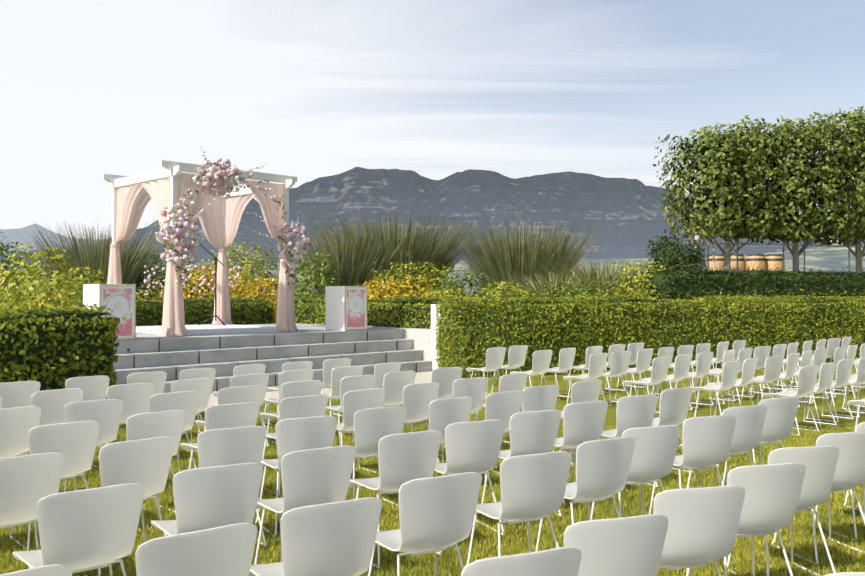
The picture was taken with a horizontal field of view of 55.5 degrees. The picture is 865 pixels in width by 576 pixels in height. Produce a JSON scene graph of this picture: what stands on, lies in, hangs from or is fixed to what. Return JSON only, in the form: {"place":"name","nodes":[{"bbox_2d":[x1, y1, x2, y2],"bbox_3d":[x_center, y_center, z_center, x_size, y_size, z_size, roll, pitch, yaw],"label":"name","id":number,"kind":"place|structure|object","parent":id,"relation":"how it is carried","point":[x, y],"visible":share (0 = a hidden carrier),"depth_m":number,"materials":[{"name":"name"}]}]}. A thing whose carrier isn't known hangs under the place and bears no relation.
{"place":"outdoors","nodes":[
{"label":"outdoors","id":0,"kind":"place"},
{"bbox_2d":[0,224,99,250],"bbox_3d":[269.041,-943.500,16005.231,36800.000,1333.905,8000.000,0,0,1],"label":"hills","id":1,"kind":"structure","parent":0,"point":[14,235],"depth_m":18583.97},
{"bbox_2d":[101,285,134,338],"bbox_3d":[-5.302,0.409,13.868,0.423,0.928,0.453,0,0,1],"label":"decorative panel","id":2,"kind":"object","parent":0,"point":[120,302],"visible":0.8,"depth_m":13.92,"materials":[{"name":"pink paper"}]},
{"bbox_2d":[0,167,837,263],"bbox_3d":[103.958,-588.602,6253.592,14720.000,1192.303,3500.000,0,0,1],"label":"mountain","id":3,"kind":"structure","parent":0,"point":[631,211],"depth_m":7061.49,"materials":[{"name":"grey stone"}]},
{"bbox_2d":[0,294,864,575],"bbox_3d":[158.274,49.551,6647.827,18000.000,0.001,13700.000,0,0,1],"label":"lawn","id":4,"kind":"structure","parent":0,"point":[702,409],"depth_m":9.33,"materials":[{"name":"green plant"}]},
{"bbox_2d":[0,381,40,452],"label":"chair","id":5,"kind":"object","parent":4,"relation":"on","point":[16,394],"visible":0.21,"depth_m":8.14,"materials":[{"name":"white plastic"}]},
{"bbox_2d":[0,406,41,457],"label":"chair","id":6,"kind":"object","parent":4,"relation":"on","point":[17,424],"visible":0.81,"depth_m":6.31,"materials":[{"name":"white plastic"}]},
{"bbox_2d":[0,452,64,549],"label":"chair","id":7,"kind":"object","parent":4,"relation":"on","point":[27,482],"visible":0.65,"depth_m":4.45,"materials":[{"name":"white plastic"}]},
{"bbox_2d":[0,564,72,575],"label":"chair","id":8,"kind":"object","parent":4,"relation":"on","point":[56,570],"visible":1,"depth_m":2.62,"materials":[{"name":"white plastic"}]},
{"bbox_2d":[10,421,99,550],"bbox_3d":[-2.623,1.316,5.710,0.483,0.819,0.517,0,-1,-41],"label":"chair","id":9,"kind":"object","parent":4,"relation":"on","point":[75,443],"visible":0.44,"depth_m":5.57,"materials":[{"name":"white plastic"}]},
{"bbox_2d":[31,388,83,473],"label":"chair","id":10,"kind":"object","parent":4,"relation":"on","point":[51,404],"visible":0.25,"depth_m":7.46,"materials":[{"name":"white plastic"}]},
{"bbox_2d":[0,293,129,398],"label":"hedge","id":11,"kind":"object","parent":4,"relation":"on","point":[47,348],"visible":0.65,"depth_m":9.97,"materials":[{"name":"green plant"}]},
{"bbox_2d":[12,483,144,575],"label":"chair","id":12,"kind":"object","parent":4,"relation":"on","point":[87,529],"visible":0.92,"depth_m":3.69,"materials":[{"name":"white plastic"}]},
{"bbox_2d":[65,375,109,447],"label":"chair","id":13,"kind":"object","parent":4,"relation":"on","point":[94,387],"visible":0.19,"depth_m":8.69,"materials":[{"name":"white plastic"}]},
{"bbox_2d":[64,399,122,491],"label":"chair","id":14,"kind":"object","parent":4,"relation":"on","point":[106,414],"visible":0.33,"depth_m":6.75,"materials":[{"name":"white plastic"}]},
{"bbox_2d":[94,383,153,468],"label":"chair","id":15,"kind":"object","parent":4,"relation":"on","point":[134,397],"visible":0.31,"depth_m":7.96,"materials":[{"name":"white plastic"}]},
{"bbox_2d":[79,436,174,575],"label":"chair","id":16,"kind":"object","parent":4,"relation":"on","point":[145,463],"visible":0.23,"depth_m":4.92,"materials":[{"name":"white plastic"}]},
{"bbox_2d":[0,292,274,325],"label":"hedge","id":17,"kind":"object","parent":4,"relation":"on","point":[244,311],"visible":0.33,"depth_m":21.25,"materials":[{"name":"green plant"}]},
{"bbox_2d":[112,371,166,442],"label":"chair","id":18,"kind":"object","parent":4,"relation":"on","point":[157,379],"visible":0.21,"depth_m":9.18,"materials":[{"name":"white plastic"}]},
{"bbox_2d":[98,410,185,511],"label":"chair","id":19,"kind":"object","parent":4,"relation":"on","point":[169,423],"visible":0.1,"depth_m":6.06,"materials":[{"name":"white plastic"}]},
{"bbox_2d":[149,391,199,471],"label":"chair","id":20,"kind":"object","parent":4,"relation":"on","point":[186,402],"visible":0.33,"depth_m":7.30,"materials":[{"name":"white plastic"}]},
{"bbox_2d":[149,378,211,451],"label":"chair","id":21,"kind":"object","parent":4,"relation":"on","point":[202,386],"visible":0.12,"depth_m":8.48,"materials":[{"name":"white plastic"}]},
{"bbox_2d":[135,522,257,575],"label":"chair","id":22,"kind":"object","parent":4,"relation":"on","point":[227,550],"visible":1,"depth_m":3.02,"materials":[{"name":"white plastic"}]},
{"bbox_2d":[151,463,262,564],"bbox_3d":[-1.194,1.306,4.356,0.483,0.819,0.517,0,0,-31],"label":"chair","id":23,"kind":"object","parent":4,"relation":"on","point":[212,497],"visible":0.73,"depth_m":4.16,"materials":[{"name":"white plastic"}]},
{"bbox_2d":[181,402,258,498],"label":"chair","id":24,"kind":"object","parent":4,"relation":"on","point":[245,414],"visible":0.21,"depth_m":6.51,"materials":[{"name":"white plastic"}]},
{"bbox_2d":[195,385,262,467],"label":"chair","id":25,"kind":"object","parent":4,"relation":"on","point":[239,394],"visible":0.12,"depth_m":7.71,"materials":[{"name":"white plastic"}]},
{"bbox_2d":[197,426,266,546],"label":"chair","id":26,"kind":"object","parent":4,"relation":"on","point":[226,446],"visible":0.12,"depth_m":5.33,"materials":[{"name":"white plastic"}]},
{"bbox_2d":[211,373,268,445],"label":"chair","id":27,"kind":"object","parent":4,"relation":"on","point":[261,379],"visible":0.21,"depth_m":8.92,"materials":[{"name":"white plastic"}]},
{"bbox_2d":[112,324,431,392],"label":"stage steps","id":28,"kind":"structure","parent":4,"relation":"on","point":[179,353],"depth_m":15.61,"materials":[{"name":"grey concrete"}]},
{"bbox_2d":[263,369,313,442],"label":"chair","id":29,"kind":"object","parent":4,"relation":"on","point":[295,375],"visible":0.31,"depth_m":9.35,"materials":[{"name":"white plastic"}]},
{"bbox_2d":[260,380,322,456],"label":"chair","id":30,"kind":"object","parent":4,"relation":"on","point":[301,388],"visible":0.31,"depth_m":8.22,"materials":[{"name":"white plastic"}]},
{"bbox_2d":[262,395,327,495],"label":"chair","id":31,"kind":"object","parent":4,"relation":"on","point":[303,406],"visible":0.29,"depth_m":6.98,"materials":[{"name":"white plastic"}]},
{"bbox_2d":[255,415,336,536],"bbox_3d":[-0.998,1.318,6.001,0.483,0.819,0.517,0,0,-30],"label":"chair","id":32,"kind":"object","parent":4,"relation":"on","point":[302,433],"visible":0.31,"depth_m":5.79,"materials":[{"name":"white plastic"}]},
{"bbox_2d":[254,445,355,564],"bbox_3d":[-0.763,1.310,4.826,0.483,0.819,0.517,0,0,-34],"label":"chair","id":33,"kind":"object","parent":4,"relation":"on","point":[316,476],"visible":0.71,"depth_m":4.64,"materials":[{"name":"white plastic"}]},
{"bbox_2d":[249,497,381,575],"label":"chair","id":34,"kind":"object","parent":4,"relation":"on","point":[333,539],"visible":0.94,"depth_m":3.44,"materials":[{"name":"white plastic"}]},
{"bbox_2d":[321,366,362,422],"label":"chair","id":35,"kind":"object","parent":4,"relation":"on","point":[338,374],"visible":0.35,"depth_m":9.82,"materials":[{"name":"white plastic"}]},
{"bbox_2d":[326,375,375,445],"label":"chair","id":36,"kind":"object","parent":4,"relation":"on","point":[352,383],"visible":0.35,"depth_m":8.72,"materials":[{"name":"white plastic"}]},
{"bbox_2d":[336,388,384,472],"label":"chair","id":37,"kind":"object","parent":4,"relation":"on","point":[354,401],"visible":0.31,"depth_m":7.45,"materials":[{"name":"white plastic"}]},
{"bbox_2d":[269,289,455,328],"bbox_3d":[-1.864,0.956,20.752,6.964,1.841,1.269,0,-1,44],"label":"hedge","id":38,"kind":"object","parent":4,"relation":"on","point":[404,312],"visible":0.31,"depth_m":19.53,"materials":[{"name":"green plant"}]},
{"bbox_2d":[295,323,430,360],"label":"stage cheek walls","id":39,"kind":"structure","parent":4,"relation":"on","point":[421,338],"depth_m":18.20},
{"bbox_2d":[136,324,277,335],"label":"stage platform","id":40,"kind":"structure","parent":39,"relation":"on","point":[206,329],"depth_m":16.43,"materials":[{"name":"white paint"}]},
{"bbox_2d":[102,160,296,336],"bbox_3d":[-4.805,-0.714,17.056,2.970,3.240,3.040,0,-1,44],"label":"pergola","id":41,"kind":"object","parent":40,"relation":"on","point":[172,170],"visible":0.48,"depth_m":16.68,"materials":[{"name":"white wood"}]},
{"bbox_2d":[107,172,297,336],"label":"curtains","id":42,"kind":"object","parent":41,"relation":"hanging from","point":[133,201],"visible":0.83,"depth_m":16.92,"materials":[{"name":"fabric"}]},
{"bbox_2d":[154,146,310,291],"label":"flowers","id":43,"kind":"object","parent":41,"relation":"attached to","point":[221,171],"visible":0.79,"depth_m":15.51,"materials":[{"name":"pink plant"}]},
{"bbox_2d":[325,286,366,330],"bbox_3d":[-1.869,0.439,17.840,0.640,0.950,0.640,0,-1,44],"label":"pedestal","id":44,"kind":"object","parent":39,"relation":"on","point":[335,308],"visible":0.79,"depth_m":17.59,"materials":[{"name":"white paint"}]},
{"bbox_2d":[346,287,365,329],"bbox_3d":[-1.638,0.436,17.614,0.423,0.928,0.453,0,0,1],"label":"decorative panel","id":45,"kind":"object","parent":44,"relation":"attached to","point":[355,307],"visible":1,"depth_m":17.61,"materials":[{"name":"paper"}]},
{"bbox_2d":[353,406,406,504],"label":"chair","id":46,"kind":"object","parent":4,"relation":"on","point":[372,426],"visible":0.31,"depth_m":6.28,"materials":[{"name":"white plastic"}]},
{"bbox_2d":[349,430,441,568],"bbox_3d":[-0.256,1.314,5.360,0.483,0.819,0.517,0,0,-33],"label":"chair","id":47,"kind":"object","parent":4,"relation":"on","point":[405,457],"visible":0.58,"depth_m":5.16,"materials":[{"name":"white plastic"}]},
{"bbox_2d":[382,371,415,426],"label":"chair","id":48,"kind":"object","parent":4,"relation":"on","point":[395,384],"visible":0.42,"depth_m":9.19,"materials":[{"name":"white plastic"}]},
{"bbox_2d":[377,382,439,463],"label":"chair","id":49,"kind":"object","parent":4,"relation":"on","point":[418,398],"visible":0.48,"depth_m":8.00,"materials":[{"name":"white plastic"}]},
{"bbox_2d":[368,472,481,575],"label":"chair","id":50,"kind":"object","parent":4,"relation":"on","point":[437,513],"visible":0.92,"depth_m":3.94,"materials":[{"name":"white plastic"}]},
{"bbox_2d":[412,367,461,427],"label":"chair","id":51,"kind":"object","parent":4,"relation":"on","point":[445,378],"visible":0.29,"depth_m":9.71,"materials":[{"name":"white plastic"}]},
{"bbox_2d":[429,397,472,475],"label":"chair","id":52,"kind":"object","parent":4,"relation":"on","point":[444,414],"visible":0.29,"depth_m":6.84,"materials":[{"name":"white plastic"}]},
{"bbox_2d":[439,377,487,456],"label":"chair","id":53,"kind":"object","parent":4,"relation":"on","point":[475,388],"visible":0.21,"depth_m":8.53,"materials":[{"name":"white plastic"}]},
{"bbox_2d":[435,420,505,534],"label":"chair","id":54,"kind":"object","parent":4,"relation":"on","point":[473,446],"visible":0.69,"depth_m":5.62,"materials":[{"name":"white plastic"}]},
{"bbox_2d":[466,347,505,398],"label":"chair","id":55,"kind":"object","parent":4,"relation":"on","point":[495,356],"visible":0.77,"depth_m":13.38,"materials":[{"name":"white plastic"}]},
{"bbox_2d":[475,373,526,442],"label":"chair","id":56,"kind":"object","parent":4,"relation":"on","point":[512,382],"visible":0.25,"depth_m":8.94,"materials":[{"name":"white plastic"}]},
{"bbox_2d":[484,390,523,485],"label":"chair","id":57,"kind":"object","parent":4,"relation":"on","point":[504,406],"visible":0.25,"depth_m":7.29,"materials":[{"name":"white plastic"}]},
{"bbox_2d":[467,451,571,564],"bbox_3d":[0.472,1.309,4.684,0.483,0.819,0.517,0,0,-26],"label":"chair","id":58,"kind":"object","parent":4,"relation":"on","point":[532,487],"visible":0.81,"depth_m":4.49,"materials":[{"name":"white plastic"}]},
{"bbox_2d":[461,547,581,575],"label":"chair","id":59,"kind":"object","parent":4,"relation":"on","point":[563,561],"visible":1,"depth_m":2.76,"materials":[{"name":"white plastic"}]},
{"bbox_2d":[481,410,561,524],"bbox_3d":[0.664,1.321,6.311,0.483,0.819,0.517,0,0,-29],"label":"chair","id":60,"kind":"object","parent":4,"relation":"on","point":[533,432],"visible":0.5,"depth_m":6.11,"materials":[{"name":"white plastic"}]},
{"bbox_2d":[495,385,558,468],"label":"chair","id":61,"kind":"object","parent":4,"relation":"on","point":[537,398],"visible":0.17,"depth_m":7.76,"materials":[{"name":"white plastic"}]},
{"bbox_2d":[510,350,552,386],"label":"chair","id":62,"kind":"object","parent":4,"relation":"on","point":[541,360],"visible":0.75,"depth_m":12.72,"materials":[{"name":"white plastic"}]},
{"bbox_2d":[554,400,608,503],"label":"chair","id":63,"kind":"object","parent":4,"relation":"on","point":[583,422],"visible":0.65,"depth_m":6.63,"materials":[{"name":"white plastic"}]},
{"bbox_2d":[561,379,601,464],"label":"chair","id":64,"kind":"object","parent":4,"relation":"on","point":[585,391],"visible":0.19,"depth_m":8.23,"materials":[{"name":"white plastic"}]},
{"bbox_2d":[535,437,635,551],"bbox_3d":[0.935,1.312,5.132,0.483,0.819,0.517,0,0,-30],"label":"chair","id":65,"kind":"object","parent":4,"relation":"on","point":[602,468],"visible":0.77,"depth_m":4.94,"materials":[{"name":"white plastic"}]},
{"bbox_2d":[563,353,607,404],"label":"chair","id":66,"kind":"object","parent":4,"relation":"on","point":[597,362],"visible":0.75,"depth_m":12.06,"materials":[{"name":"white plastic"}]},
{"bbox_2d":[564,514,668,575],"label":"chair","id":67,"kind":"object","parent":4,"relation":"on","point":[629,546],"visible":0.85,"depth_m":3.19,"materials":[{"name":"white plastic"}]},
{"bbox_2d":[602,351,630,405],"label":"chair","id":68,"kind":"object","parent":4,"relation":"on","point":[619,362],"visible":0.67,"depth_m":12.47,"materials":[{"name":"white plastic"}]},
{"bbox_2d":[601,394,657,486],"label":"chair","id":69,"kind":"object","parent":4,"relation":"on","point":[636,411],"visible":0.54,"depth_m":7.04,"materials":[{"name":"white plastic"}]},
{"bbox_2d":[590,425,680,519],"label":"chair","id":70,"kind":"object","parent":4,"relation":"on","point":[654,454],"visible":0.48,"depth_m":5.41,"materials":[{"name":"white plastic"}]},
{"bbox_2d":[428,288,864,377],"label":"hedge","id":71,"kind":"object","parent":4,"relation":"on","point":[469,332],"visible":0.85,"depth_m":17.82,"materials":[{"name":"green plant"}]},
{"bbox_2d":[623,356,670,412],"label":"chair","id":72,"kind":"object","parent":4,"relation":"on","point":[660,368],"visible":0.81,"depth_m":11.38,"materials":[{"name":"white plastic"}]},
{"bbox_2d":[650,354,691,410],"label":"chair","id":73,"kind":"object","parent":4,"relation":"on","point":[682,366],"visible":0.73,"depth_m":11.80,"materials":[{"name":"white plastic"}]},
{"bbox_2d":[652,387,692,478],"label":"chair","id":74,"kind":"object","parent":4,"relation":"on","point":[674,404],"visible":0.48,"depth_m":7.58,"materials":[{"name":"white plastic"}]},
{"bbox_2d":[649,415,735,513],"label":"chair","id":75,"kind":"object","parent":4,"relation":"on","point":[706,441],"visible":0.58,"depth_m":5.86,"materials":[{"name":"white plastic"}]},
{"bbox_2d":[671,352,713,407],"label":"chair","id":76,"kind":"object","parent":4,"relation":"on","point":[703,363],"visible":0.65,"depth_m":12.26,"materials":[{"name":"white plastic"}]},
{"bbox_2d":[653,485,744,575],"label":"chair","id":77,"kind":"object","parent":4,"relation":"on","point":[703,524],"visible":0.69,"depth_m":3.71,"materials":[{"name":"white plastic"}]},
{"bbox_2d":[692,361,739,416],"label":"chair","id":78,"kind":"object","parent":4,"relation":"on","point":[729,373],"visible":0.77,"depth_m":10.64,"materials":[{"name":"white plastic"}]},
{"bbox_2d":[679,405,766,487],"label":"chair","id":79,"kind":"object","parent":4,"relation":"on","point":[749,425],"visible":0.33,"depth_m":6.39,"materials":[{"name":"white plastic"}]},
{"bbox_2d":[686,463,805,575],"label":"chair","id":80,"kind":"object","parent":4,"relation":"on","point":[772,496],"visible":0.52,"depth_m":4.21,"materials":[{"name":"white plastic"}]},
{"bbox_2d":[640,265,864,299],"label":"dark hedge","id":81,"kind":"object","parent":4,"relation":"on","point":[675,284],"visible":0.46,"depth_m":23.87,"materials":[{"name":"green plant"}]},
{"bbox_2d":[736,355,783,404],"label":"chair","id":82,"kind":"object","parent":4,"relation":"on","point":[773,368],"visible":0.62,"depth_m":11.58,"materials":[{"name":"white plastic"}]},
{"bbox_2d":[723,397,798,483],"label":"chair","id":83,"kind":"object","parent":4,"relation":"on","point":[780,417],"visible":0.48,"depth_m":6.89,"materials":[{"name":"white plastic"}]},
{"bbox_2d":[727,446,838,575],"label":"chair","id":84,"kind":"object","parent":4,"relation":"on","point":[819,463],"visible":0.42,"depth_m":4.70,"materials":[{"name":"white plastic"}]},
{"bbox_2d":[762,365,818,435],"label":"chair","id":85,"kind":"object","parent":4,"relation":"on","point":[807,376],"visible":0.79,"depth_m":9.93,"materials":[{"name":"white plastic"}]},
{"bbox_2d":[783,362,836,428],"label":"chair","id":86,"kind":"object","parent":4,"relation":"on","point":[826,373],"visible":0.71,"depth_m":10.41,"materials":[{"name":"white plastic"}]},
{"bbox_2d":[772,431,864,564],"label":"chair","id":87,"kind":"object","parent":4,"relation":"on","point":[849,474],"visible":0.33,"depth_m":5.18,"materials":[{"name":"white plastic"}]},
{"bbox_2d":[806,359,853,421],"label":"chair","id":88,"kind":"object","parent":4,"relation":"on","point":[843,370],"visible":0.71,"depth_m":10.93,"materials":[{"name":"white plastic"}]},
{"bbox_2d":[0,240,864,293],"bbox_3d":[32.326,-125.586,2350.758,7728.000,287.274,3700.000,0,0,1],"label":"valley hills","id":89,"kind":"structure","parent":0,"point":[827,259],"depth_m":3062.92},
{"bbox_2d":[0,0,864,293],"label":"sky","id":90,"kind":"structure","parent":0,"point":[311,90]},
{"bbox_2d":[709,254,782,272],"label":"wooden barrels","id":91,"kind":"object","parent":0,"point":[771,262],"visible":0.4,"depth_m":34.35,"materials":[{"name":"brown wood"}]},
{"bbox_2d":[687,190,864,272],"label":"tree trunks","id":92,"kind":"object","parent":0,"point":[795,252],"visible":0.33,"depth_m":27.53,"materials":[{"name":"brown wood"}]},
{"bbox_2d":[653,105,864,245],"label":"pleached tree crowns","id":93,"kind":"object","parent":92,"relation":"attached to","point":[825,179],"visible":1,"depth_m":26.36,"materials":[{"name":"green plant"}]},
{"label":"garden bed ground","id":94,"kind":"structure","parent":0,"visible":0},
{"bbox_2d":[0,243,82,311],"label":"shrub","id":95,"kind":"object","parent":94,"relation":"on","point":[25,270],"visible":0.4,"depth_m":17.32,"materials":[{"name":"green plant"}]},
{"bbox_2d":[0,270,89,309],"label":"shrub","id":96,"kind":"object","parent":94,"relation":"on","point":[67,290],"visible":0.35,"depth_m":15.29,"materials":[{"name":"green plant"}]},
{"bbox_2d":[10,220,166,293],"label":"ornamental grass","id":97,"kind":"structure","parent":94,"relation":"on","point":[96,256],"depth_m":23.39,"materials":[{"name":"green plant"}]},
{"bbox_2d":[160,265,263,298],"bbox_3d":[-6.428,0.310,24.047,2.942,1.950,2.450,0,0,1],"label":"shrub","id":98,"kind":"object","parent":94,"relation":"on","point":[205,283],"visible":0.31,"depth_m":23.61,"materials":[{"name":"plant"}]},
{"bbox_2d":[197,240,279,301],"bbox_3d":[-6.005,-0.097,26.066,2.773,2.865,2.329,0,0,1],"label":"shrub","id":99,"kind":"object","parent":94,"relation":"on","point":[259,268],"visible":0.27,"depth_m":25.66,"materials":[{"name":"green plant"}]},
{"bbox_2d":[292,252,343,297],"bbox_3d":[-3.578,0.110,24.975,1.876,2.388,1.570,0,0,1],"label":"shrub","id":100,"kind":"object","parent":94,"relation":"on","point":[305,282],"visible":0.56,"depth_m":24.60,"materials":[{"name":"green plant"}]},
{"bbox_2d":[289,228,423,297],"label":"ornamental grass","id":101,"kind":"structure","parent":94,"relation":"on","point":[352,271],"depth_m":26.02,"materials":[{"name":"green plant"}]},
{"bbox_2d":[305,211,480,297],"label":"ornamental grass","id":102,"kind":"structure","parent":94,"relation":"on","point":[414,251],"depth_m":27.41,"materials":[{"name":"green plant"}]},
{"bbox_2d":[368,261,465,298],"bbox_3d":[-0.482,0.238,23.923,2.929,2.085,2.479,0,0,1],"label":"shrub","id":103,"kind":"object","parent":94,"relation":"on","point":[404,273],"visible":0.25,"depth_m":23.75,"materials":[{"name":"yellow plant"}]},
{"bbox_2d":[442,268,497,298],"bbox_3d":[1.108,0.323,24.884,1.860,1.869,1.567,0,0,1],"label":"shrub","id":104,"kind":"object","parent":94,"relation":"on","point":[470,283],"visible":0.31,"depth_m":24.74,"materials":[{"name":"plant"}]},
{"bbox_2d":[468,281,535,299],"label":"shrub","id":105,"kind":"object","parent":94,"relation":"on","point":[509,286],"visible":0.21,"depth_m":22.24,"materials":[{"name":"plant"}]},
{"bbox_2d":[444,216,614,298],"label":"ornamental grass","id":106,"kind":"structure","parent":94,"relation":"on","point":[494,261],"depth_m":26.63,"materials":[{"name":"green plant"}]},
{"bbox_2d":[482,270,624,297],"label":"ornamental grass","id":107,"kind":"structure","parent":94,"relation":"on","point":[537,289],"depth_m":23.61,"materials":[{"name":"green plant"}]},
{"bbox_2d":[505,256,682,296],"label":"ornamental grass","id":108,"kind":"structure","parent":94,"relation":"on","point":[584,273],"depth_m":24.64,"materials":[{"name":"green plant"}]},
{"bbox_2d":[613,260,671,298],"bbox_3d":[6.156,0.241,23.755,1.813,2.084,1.516,0,0,1],"label":"shrub","id":109,"kind":"object","parent":94,"relation":"on","point":[635,280],"visible":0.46,"depth_m":23.45,"materials":[{"name":"plant"}]},
{"bbox_2d":[640,235,708,274],"bbox_3d":[7.330,-0.143,24.733,2.033,2.961,1.767,0,0,1],"label":"shrub","id":110,"kind":"object","parent":94,"relation":"on","point":[671,252],"visible":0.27,"depth_m":24.45,"materials":[{"name":"green plant"}]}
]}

